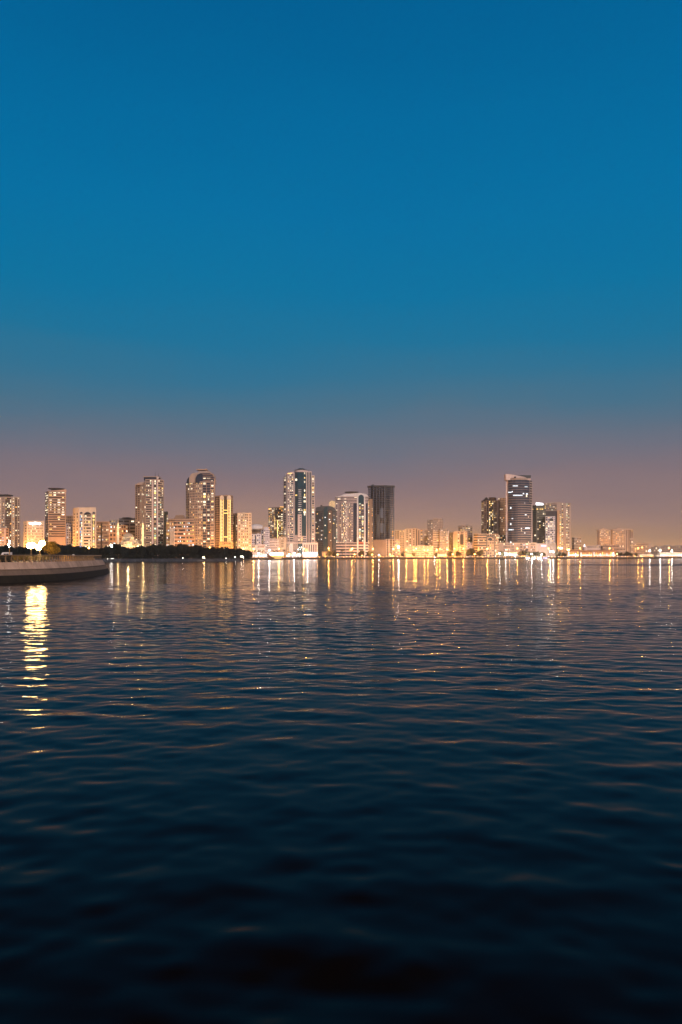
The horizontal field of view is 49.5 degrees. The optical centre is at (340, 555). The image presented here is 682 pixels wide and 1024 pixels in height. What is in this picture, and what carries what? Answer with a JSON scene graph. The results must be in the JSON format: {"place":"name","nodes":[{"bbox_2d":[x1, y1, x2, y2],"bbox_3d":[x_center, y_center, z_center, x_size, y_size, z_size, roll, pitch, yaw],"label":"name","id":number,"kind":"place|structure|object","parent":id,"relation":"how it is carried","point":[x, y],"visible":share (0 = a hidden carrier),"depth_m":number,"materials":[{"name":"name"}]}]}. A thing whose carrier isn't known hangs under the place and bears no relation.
{"place":"outdoors","nodes":[
{"label":"outdoors","id":0,"kind":"place"},
{"bbox_2d":[0,559,681,1023],"bbox_3d":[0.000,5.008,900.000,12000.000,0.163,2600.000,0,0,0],"label":"water","id":1,"kind":"structure","parent":0,"point":[340,801],"depth_m":15.54,"materials":[{"name":"blue liquid"}]},
{"bbox_2d":[0,560,109,582],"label":"sea wall","id":2,"kind":"structure","parent":1,"relation":"in","point":[15,572],"depth_m":149.38,"materials":[{"name":"concrete"}]},
{"bbox_2d":[0,555,101,561],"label":"railing","id":3,"kind":"object","parent":2,"relation":"on","point":[89,558],"visible":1,"depth_m":155.66,"materials":[{"name":"brown metal"}]},
{"bbox_2d":[32,558,249,561],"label":"rock breakwater","id":4,"kind":"object","parent":1,"relation":"in","point":[132,560],"visible":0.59,"depth_m":678.83,"materials":[{"name":"stone"}]},
{"bbox_2d":[266,553,285,559],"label":"dhow","id":5,"kind":"object","parent":1,"relation":"on","point":[275,556],"visible":0.92,"depth_m":982.60,"materials":[{"name":"white wood"}]},
{"bbox_2d":[0,0,681,577],"label":"sky","id":6,"kind":"structure","parent":0,"point":[430,250],"materials":[{"name":"blue"}]},
{"bbox_2d":[367,484,399,556],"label":"unfinished tower","id":7,"kind":"structure","parent":0,"point":[384,544],"depth_m":1236.67,"materials":[{"name":"concrete"}]},
{"label":"ground","id":8,"kind":"structure","parent":0,"visible":0},
{"bbox_2d":[0,528,8,545],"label":"apartment block","id":9,"kind":"structure","parent":8,"relation":"on","point":[4,536],"depth_m":870.03,"materials":[{"name":"concrete"}]},
{"bbox_2d":[3,545,12,553],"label":"park tree","id":10,"kind":"object","parent":8,"relation":"on","point":[6,548],"visible":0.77,"depth_m":667.95,"materials":[{"name":"green plant"}]},
{"bbox_2d":[0,494,19,547],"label":"apartment tower","id":11,"kind":"structure","parent":8,"relation":"on","point":[9,512],"depth_m":900.00,"materials":[{"name":"paint"}]},
{"bbox_2d":[18,547,28,554],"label":"park tree","id":12,"kind":"object","parent":8,"relation":"on","point":[22,550],"visible":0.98,"depth_m":669.76,"materials":[{"name":"green plant"}]},
{"bbox_2d":[23,521,43,546],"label":"office block","id":13,"kind":"structure","parent":8,"relation":"on","point":[33,531],"depth_m":849.64,"materials":[{"name":"concrete"}]},
{"bbox_2d":[31,546,40,554],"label":"park tree","id":14,"kind":"object","parent":8,"relation":"on","point":[35,551],"visible":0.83,"depth_m":677.42,"materials":[{"name":"green plant"}]},
{"bbox_2d":[45,488,66,545],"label":"office tower","id":15,"kind":"structure","parent":8,"relation":"on","point":[55,514],"depth_m":899.66,"materials":[{"name":"paint"}]},
{"bbox_2d":[58,545,69,554],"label":"park tree","id":16,"kind":"object","parent":8,"relation":"on","point":[64,550],"visible":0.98,"depth_m":677.15,"materials":[{"name":"green plant"}]},
{"bbox_2d":[66,523,72,545],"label":"apartment block","id":17,"kind":"structure","parent":8,"relation":"on","point":[69,533],"depth_m":904.66,"materials":[{"name":"concrete"}]},
{"bbox_2d":[66,516,72,523],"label":"apartment block","id":18,"kind":"structure","parent":8,"relation":"on","point":[69,519],"depth_m":959.66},
{"bbox_2d":[74,547,83,554],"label":"park tree","id":19,"kind":"object","parent":8,"relation":"on","point":[79,550],"visible":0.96,"depth_m":682.31,"materials":[{"name":"green plant"}]},
{"bbox_2d":[73,507,95,547],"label":"apartment tower","id":20,"kind":"structure","parent":8,"relation":"on","point":[84,526],"depth_m":849.86,"materials":[{"name":"paint"}]},
{"bbox_2d":[81,546,87,554],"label":"park tree","id":21,"kind":"object","parent":8,"relation":"on","point":[84,548],"visible":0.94,"depth_m":684.82,"materials":[{"name":"green plant"}]},
{"bbox_2d":[91,548,97,554],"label":"park tree","id":22,"kind":"object","parent":8,"relation":"on","point":[94,551],"visible":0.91,"depth_m":683.14,"materials":[{"name":"green plant"}]},
{"bbox_2d":[99,548,105,556],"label":"park tree","id":23,"kind":"object","parent":8,"relation":"on","point":[101,552],"visible":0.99,"depth_m":682.60,"materials":[{"name":"green plant"}]},
{"bbox_2d":[96,521,109,547],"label":"apartment block","id":24,"kind":"structure","parent":8,"relation":"on","point":[102,534],"depth_m":879.66,"materials":[{"name":"concrete"}]},
{"bbox_2d":[103,547,111,555],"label":"park tree","id":25,"kind":"object","parent":8,"relation":"on","point":[107,550],"visible":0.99,"depth_m":682.99,"materials":[{"name":"green plant"}]},
{"bbox_2d":[109,520,115,524],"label":"apartment block","id":26,"kind":"structure","parent":8,"relation":"on","point":[112,522],"depth_m":934.59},
{"bbox_2d":[111,543,119,554],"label":"park tree","id":27,"kind":"object","parent":8,"relation":"on","point":[115,549],"visible":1,"depth_m":684.37,"materials":[{"name":"green plant"}]},
{"bbox_2d":[110,525,127,544],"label":"apartment block","id":28,"kind":"structure","parent":8,"relation":"on","point":[123,529],"depth_m":929.66,"materials":[{"name":"concrete"}]},
{"bbox_2d":[120,546,127,554],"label":"park tree","id":29,"kind":"object","parent":8,"relation":"on","point":[123,550],"visible":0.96,"depth_m":687.62,"materials":[{"name":"green plant"}]},
{"bbox_2d":[116,517,134,539],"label":"office block","id":30,"kind":"structure","parent":8,"relation":"on","point":[129,522],"depth_m":960.00,"materials":[{"name":"concrete"}]},
{"bbox_2d":[116,519,145,547],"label":"mosque","id":31,"kind":"structure","parent":8,"relation":"on","point":[128,541],"depth_m":802.93,"materials":[{"name":"stone"}]},
{"bbox_2d":[127,548,134,558],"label":"park tree","id":32,"kind":"object","parent":8,"relation":"on","point":[130,551],"visible":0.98,"depth_m":689.17,"materials":[{"name":"green plant"}]},
{"bbox_2d":[17,554,252,558],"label":"undergrowth","id":33,"kind":"object","parent":8,"relation":"on","point":[153,556],"visible":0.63,"depth_m":689.75,"materials":[{"name":"green plant"}]},
{"bbox_2d":[131,547,139,555],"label":"park tree","id":34,"kind":"object","parent":8,"relation":"on","point":[137,551],"visible":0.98,"depth_m":689.73,"materials":[{"name":"green plant"}]},
{"bbox_2d":[140,547,147,554],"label":"park tree","id":35,"kind":"object","parent":8,"relation":"on","point":[142,552],"visible":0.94,"depth_m":694.99,"materials":[{"name":"green plant"}]},
{"bbox_2d":[135,473,163,557],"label":"apartment tower","id":36,"kind":"structure","parent":8,"relation":"on","point":[149,501],"depth_m":850.54,"materials":[{"name":"paint"}]},
{"bbox_2d":[147,545,153,554],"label":"park tree","id":37,"kind":"object","parent":8,"relation":"on","point":[149,550],"visible":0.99,"depth_m":691.84,"materials":[{"name":"green plant"}]},
{"bbox_2d":[152,544,159,554],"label":"park tree","id":38,"kind":"object","parent":8,"relation":"on","point":[155,550],"visible":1,"depth_m":692.53,"materials":[{"name":"green plant"}]},
{"bbox_2d":[160,545,167,554],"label":"park tree","id":39,"kind":"object","parent":8,"relation":"on","point":[163,547],"visible":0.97,"depth_m":697.44,"materials":[{"name":"green plant"}]},
{"bbox_2d":[164,511,167,544],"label":"office tower","id":40,"kind":"structure","parent":8,"relation":"on","point":[165,516],"depth_m":930.00,"materials":[{"name":"concrete"}]},
{"bbox_2d":[164,546,171,554],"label":"park tree","id":41,"kind":"object","parent":8,"relation":"on","point":[168,551],"visible":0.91,"depth_m":697.69,"materials":[{"name":"green plant"}]},
{"bbox_2d":[171,545,177,554],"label":"park tree","id":42,"kind":"object","parent":8,"relation":"on","point":[173,550],"visible":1,"depth_m":693.37,"materials":[{"name":"green plant"}]},
{"bbox_2d":[176,543,182,554],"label":"park tree","id":43,"kind":"object","parent":8,"relation":"on","point":[179,546],"visible":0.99,"depth_m":693.66,"materials":[{"name":"green plant"}]},
{"bbox_2d":[166,515,194,558],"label":"hotel","id":44,"kind":"structure","parent":8,"relation":"on","point":[180,528],"depth_m":800.00,"materials":[{"name":"concrete"}]},
{"bbox_2d":[179,544,187,554],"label":"park tree","id":45,"kind":"object","parent":8,"relation":"on","point":[184,550],"visible":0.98,"depth_m":695.23,"materials":[{"name":"green plant"}]},
{"bbox_2d":[191,545,198,554],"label":"park tree","id":46,"kind":"object","parent":8,"relation":"on","point":[194,550],"visible":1,"depth_m":703.60,"materials":[{"name":"green plant"}]},
{"bbox_2d":[186,469,215,547],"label":"apartment tower","id":47,"kind":"structure","parent":8,"relation":"on","point":[200,497],"depth_m":850.20,"materials":[{"name":"concrete"}]},
{"bbox_2d":[200,547,205,553],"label":"park tree","id":48,"kind":"object","parent":8,"relation":"on","point":[202,549],"visible":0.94,"depth_m":701.54,"materials":[{"name":"green plant"}]},
{"bbox_2d":[203,548,211,555],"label":"park tree","id":49,"kind":"object","parent":8,"relation":"on","point":[207,551],"visible":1,"depth_m":701.32,"materials":[{"name":"green plant"}]},
{"bbox_2d":[215,547,223,554],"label":"park tree","id":50,"kind":"object","parent":8,"relation":"on","point":[221,551],"visible":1,"depth_m":708.15,"materials":[{"name":"green plant"}]},
{"bbox_2d":[215,495,232,548],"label":"apartment tower","id":51,"kind":"structure","parent":8,"relation":"on","point":[223,521],"depth_m":850.00,"materials":[{"name":"gold concrete"}]},
{"bbox_2d":[227,549,236,555],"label":"park tree","id":52,"kind":"object","parent":8,"relation":"on","point":[232,552],"visible":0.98,"depth_m":715.48,"materials":[{"name":"green plant"}]},
{"bbox_2d":[233,513,234,548],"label":"apartment block","id":53,"kind":"structure","parent":8,"relation":"on","point":[233,530],"depth_m":904.59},
{"bbox_2d":[236,548,243,555],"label":"park tree","id":54,"kind":"object","parent":8,"relation":"on","point":[240,551],"visible":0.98,"depth_m":725.65,"materials":[{"name":"green plant"}]},
{"bbox_2d":[235,512,251,557],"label":"apartment tower","id":55,"kind":"structure","parent":8,"relation":"on","point":[243,529],"depth_m":879.66,"materials":[{"name":"concrete"}]},
{"bbox_2d":[252,533,260,544],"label":"apartment block","id":56,"kind":"structure","parent":8,"relation":"on","point":[256,539],"depth_m":1079.66,"materials":[{"name":"concrete"}]},
{"bbox_2d":[252,524,263,533],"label":"domed hall","id":57,"kind":"structure","parent":8,"relation":"on","point":[257,528],"depth_m":1500.62,"materials":[{"name":"concrete"}]},
{"bbox_2d":[252,544,264,557],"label":"shop block","id":58,"kind":"structure","parent":8,"relation":"on","point":[258,547],"depth_m":1054.66,"materials":[{"name":"concrete"}]},
{"bbox_2d":[261,527,269,557],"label":"apartment block","id":59,"kind":"structure","parent":8,"relation":"on","point":[265,536],"depth_m":1084.66,"materials":[{"name":"concrete"}]},
{"bbox_2d":[270,538,278,552],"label":"office block","id":60,"kind":"structure","parent":8,"relation":"on","point":[274,544],"depth_m":1100.19,"materials":[{"name":"concrete"}]},
{"bbox_2d":[268,507,283,538],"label":"apartment tower","id":61,"kind":"structure","parent":8,"relation":"on","point":[275,520],"depth_m":1180.00,"materials":[{"name":"gold concrete"}]},
{"bbox_2d":[279,536,285,556],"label":"apartment block","id":62,"kind":"structure","parent":8,"relation":"on","point":[282,543],"depth_m":1114.62,"materials":[{"name":"concrete"}]},
{"bbox_2d":[283,468,317,557],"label":"office tower","id":63,"kind":"structure","parent":8,"relation":"on","point":[299,509],"depth_m":1129.71,"materials":[{"name":"paint"}]},
{"bbox_2d":[315,505,335,557],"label":"office tower","id":64,"kind":"structure","parent":8,"relation":"on","point":[325,528],"depth_m":1190.50,"materials":[{"name":"glass"}]},
{"bbox_2d":[329,501,334,506],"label":"moon","id":65,"kind":"object","parent":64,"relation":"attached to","point":[332,503],"visible":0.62,"depth_m":59777.13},
{"bbox_2d":[322,551,333,556],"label":"pavilion","id":66,"kind":"structure","parent":8,"relation":"on","point":[324,553],"depth_m":1139.40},
{"bbox_2d":[335,491,368,556],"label":"apartment tower","id":67,"kind":"structure","parent":8,"relation":"on","point":[351,508],"depth_m":1205.00,"materials":[{"name":"paint"}]},
{"bbox_2d":[358,495,363,502],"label":"arched window","id":68,"kind":"structure","parent":67,"relation":"in","point":[361,498],"depth_m":1203.49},
{"bbox_2d":[368,499,372,556],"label":"apartment tower","id":69,"kind":"structure","parent":8,"relation":"on","point":[370,524],"depth_m":1212.62,"materials":[{"name":"concrete"}]},
{"bbox_2d":[395,530,404,556],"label":"apartment block","id":70,"kind":"structure","parent":8,"relation":"on","point":[400,534],"depth_m":1329.66,"materials":[{"name":"concrete"}]},
{"bbox_2d":[405,529,410,545],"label":"apartment block","id":71,"kind":"structure","parent":8,"relation":"on","point":[407,537],"depth_m":1329.62,"materials":[{"name":"concrete"}]},
{"bbox_2d":[411,528,417,545],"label":"apartment block","id":72,"kind":"structure","parent":8,"relation":"on","point":[414,536],"depth_m":1329.62,"materials":[{"name":"concrete"}]},
{"bbox_2d":[405,545,433,556],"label":"office block","id":73,"kind":"structure","parent":8,"relation":"on","point":[419,550],"depth_m":1275.00,"materials":[{"name":"concrete"}]},
{"bbox_2d":[418,529,427,545],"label":"apartment block","id":74,"kind":"structure","parent":8,"relation":"on","point":[422,537],"depth_m":1329.62,"materials":[{"name":"concrete"}]},
{"bbox_2d":[427,518,442,545],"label":"apartment tower","id":75,"kind":"structure","parent":8,"relation":"on","point":[434,524],"depth_m":1401.64,"materials":[{"name":"concrete"}]},
{"bbox_2d":[433,530,439,556],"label":"apartment block","id":76,"kind":"structure","parent":8,"relation":"on","point":[436,540],"depth_m":1299.86,"materials":[{"name":"concrete"}]},
{"bbox_2d":[439,529,448,556],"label":"apartment block","id":77,"kind":"structure","parent":8,"relation":"on","point":[444,540],"depth_m":1295.00,"materials":[{"name":"concrete"}]},
{"bbox_2d":[449,531,452,556],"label":"apartment block","id":78,"kind":"structure","parent":8,"relation":"on","point":[450,541],"depth_m":1311.66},
{"bbox_2d":[452,531,466,556],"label":"apartment block","id":79,"kind":"structure","parent":8,"relation":"on","point":[459,541],"depth_m":1289.86,"materials":[{"name":"concrete"}]},
{"bbox_2d":[457,524,472,542],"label":"apartment block","id":80,"kind":"structure","parent":8,"relation":"on","point":[467,528],"depth_m":1325.80,"materials":[{"name":"concrete"}]},
{"bbox_2d":[250,557,681,559],"bbox_3d":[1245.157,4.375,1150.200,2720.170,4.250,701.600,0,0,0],"label":"quay wall","id":81,"kind":"structure","parent":8,"relation":"on","point":[478,558],"depth_m":1231.45,"materials":[{"name":"concrete"}]},
{"bbox_2d":[466,548,472,555],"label":"street tree","id":82,"kind":"object","parent":8,"relation":"on","point":[469,550],"visible":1,"depth_m":1248.75,"materials":[{"name":"green plant"}]},
{"bbox_2d":[467,542,473,556],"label":"shop block","id":83,"kind":"structure","parent":8,"relation":"on","point":[470,545],"depth_m":1299.62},
{"bbox_2d":[474,533,498,556],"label":"office block","id":84,"kind":"structure","parent":8,"relation":"on","point":[488,544],"depth_m":1289.66,"materials":[{"name":"concrete"}]},
{"bbox_2d":[481,497,499,534],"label":"apartment tower","id":85,"kind":"structure","parent":8,"relation":"on","point":[490,515],"depth_m":1400.36,"materials":[{"name":"stone"}]},
{"bbox_2d":[498,498,505,534],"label":"apartment tower","id":86,"kind":"structure","parent":8,"relation":"on","point":[502,516],"depth_m":1424.66,"materials":[{"name":"concrete"}]},
{"bbox_2d":[499,535,505,542],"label":"apartment block","id":87,"kind":"structure","parent":8,"relation":"on","point":[502,538],"depth_m":1344.66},
{"bbox_2d":[503,552,517,556],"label":"market canopy","id":88,"kind":"object","parent":8,"relation":"on","point":[513,553],"visible":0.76,"depth_m":1288.00,"materials":[{"name":"white fabric"}]},
{"bbox_2d":[499,474,535,556],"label":"office tower","id":89,"kind":"structure","parent":8,"relation":"on","point":[519,497],"depth_m":1313.44,"materials":[{"name":"glass"}]},
{"bbox_2d":[532,503,545,542],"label":"office tower","id":90,"kind":"structure","parent":8,"relation":"on","point":[538,520],"depth_m":1385.00,"materials":[{"name":"paint"}]},
{"bbox_2d":[536,543,555,556],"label":"building","id":91,"kind":"structure","parent":8,"relation":"on","point":[542,547],"depth_m":1344.67,"materials":[{"name":"concrete"}]},
{"bbox_2d":[545,516,554,542],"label":"apartment tower","id":92,"kind":"structure","parent":8,"relation":"on","point":[549,529],"depth_m":1364.90,"materials":[{"name":"concrete"}]},
{"bbox_2d":[543,502,570,556],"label":"apartment tower","id":93,"kind":"structure","parent":8,"relation":"on","point":[560,512],"depth_m":1419.83,"materials":[{"name":"concrete"}]},
{"bbox_2d":[564,550,578,556],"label":"market hall","id":94,"kind":"structure","parent":8,"relation":"on","point":[573,553],"depth_m":1391.62,"materials":[{"name":"beige concrete"}]},
{"bbox_2d":[572,537,580,556],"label":"apartment block","id":95,"kind":"structure","parent":8,"relation":"on","point":[576,543],"depth_m":1449.83,"materials":[{"name":"concrete"}]},
{"bbox_2d":[579,550,592,556],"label":"market hall","id":96,"kind":"structure","parent":8,"relation":"on","point":[585,553],"depth_m":1391.62,"materials":[{"name":"beige concrete"}]},
{"bbox_2d":[587,545,602,549],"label":"building","id":97,"kind":"structure","parent":8,"relation":"on","point":[598,547],"depth_m":1489.66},
{"bbox_2d":[596,528,609,545],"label":"apartment tower","id":98,"kind":"structure","parent":8,"relation":"on","point":[603,536],"depth_m":1560.14,"materials":[{"name":"concrete"}]},
{"bbox_2d":[592,550,616,556],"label":"market hall","id":99,"kind":"structure","parent":8,"relation":"on","point":[603,553],"depth_m":1391.62,"materials":[{"name":"white fabric"}]},
{"bbox_2d":[603,544,624,556],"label":"building","id":100,"kind":"structure","parent":8,"relation":"on","point":[619,548],"depth_m":1484.66,"materials":[{"name":"concrete"}]},
{"bbox_2d":[611,528,632,556],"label":"apartment tower","id":101,"kind":"structure","parent":8,"relation":"on","point":[619,536],"depth_m":1562.00,"materials":[{"name":"concrete"}]},
{"bbox_2d":[633,543,650,556],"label":"building","id":102,"kind":"structure","parent":8,"relation":"on","point":[641,548],"depth_m":1679.66,"materials":[{"name":"concrete"}]},
{"bbox_2d":[638,554,652,556],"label":"market canopy","id":103,"kind":"object","parent":8,"relation":"on","point":[639,555],"visible":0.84,"depth_m":1432.00,"materials":[{"name":"white fabric"}]},
{"bbox_2d":[651,546,658,556],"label":"building","id":104,"kind":"structure","parent":8,"relation":"on","point":[654,551],"depth_m":1899.86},
{"bbox_2d":[658,545,681,556],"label":"building","id":105,"kind":"structure","parent":8,"relation":"on","point":[670,548],"depth_m":1740.52,"materials":[{"name":"concrete"}]},
{"bbox_2d":[658,552,681,556],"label":"market canopy","id":106,"kind":"object","parent":8,"relation":"on","point":[668,554],"visible":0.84,"depth_m":1440.00,"materials":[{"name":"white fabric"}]},
{"label":"promenade","id":107,"kind":"structure","parent":0,"visible":0},
{"bbox_2d":[0,556,13,561],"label":"shrub","id":108,"kind":"object","parent":107,"relation":"on","point":[8,559],"visible":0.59,"depth_m":146.11,"materials":[{"name":"green plant"}]},
{"bbox_2d":[12,556,48,560],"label":"hedge","id":109,"kind":"object","parent":107,"relation":"on","point":[36,559],"visible":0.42,"depth_m":186.93,"materials":[{"name":"green plant"}]},
{"bbox_2d":[27,542,34,561],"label":"promenade lamp","id":110,"kind":"object","parent":107,"relation":"on","point":[30,545],"visible":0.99,"depth_m":157.56,"materials":[{"name":"glass"}]},
{"bbox_2d":[36,540,44,549],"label":"promenade lamp","id":111,"kind":"object","parent":107,"relation":"on","point":[40,544],"visible":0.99,"depth_m":159.59,"materials":[{"name":"white metal"}]},
{"bbox_2d":[42,541,60,559],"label":"promenade tree","id":112,"kind":"object","parent":107,"relation":"on","point":[51,549],"visible":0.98,"depth_m":167.31,"materials":[{"name":"green plant"}]}
]}

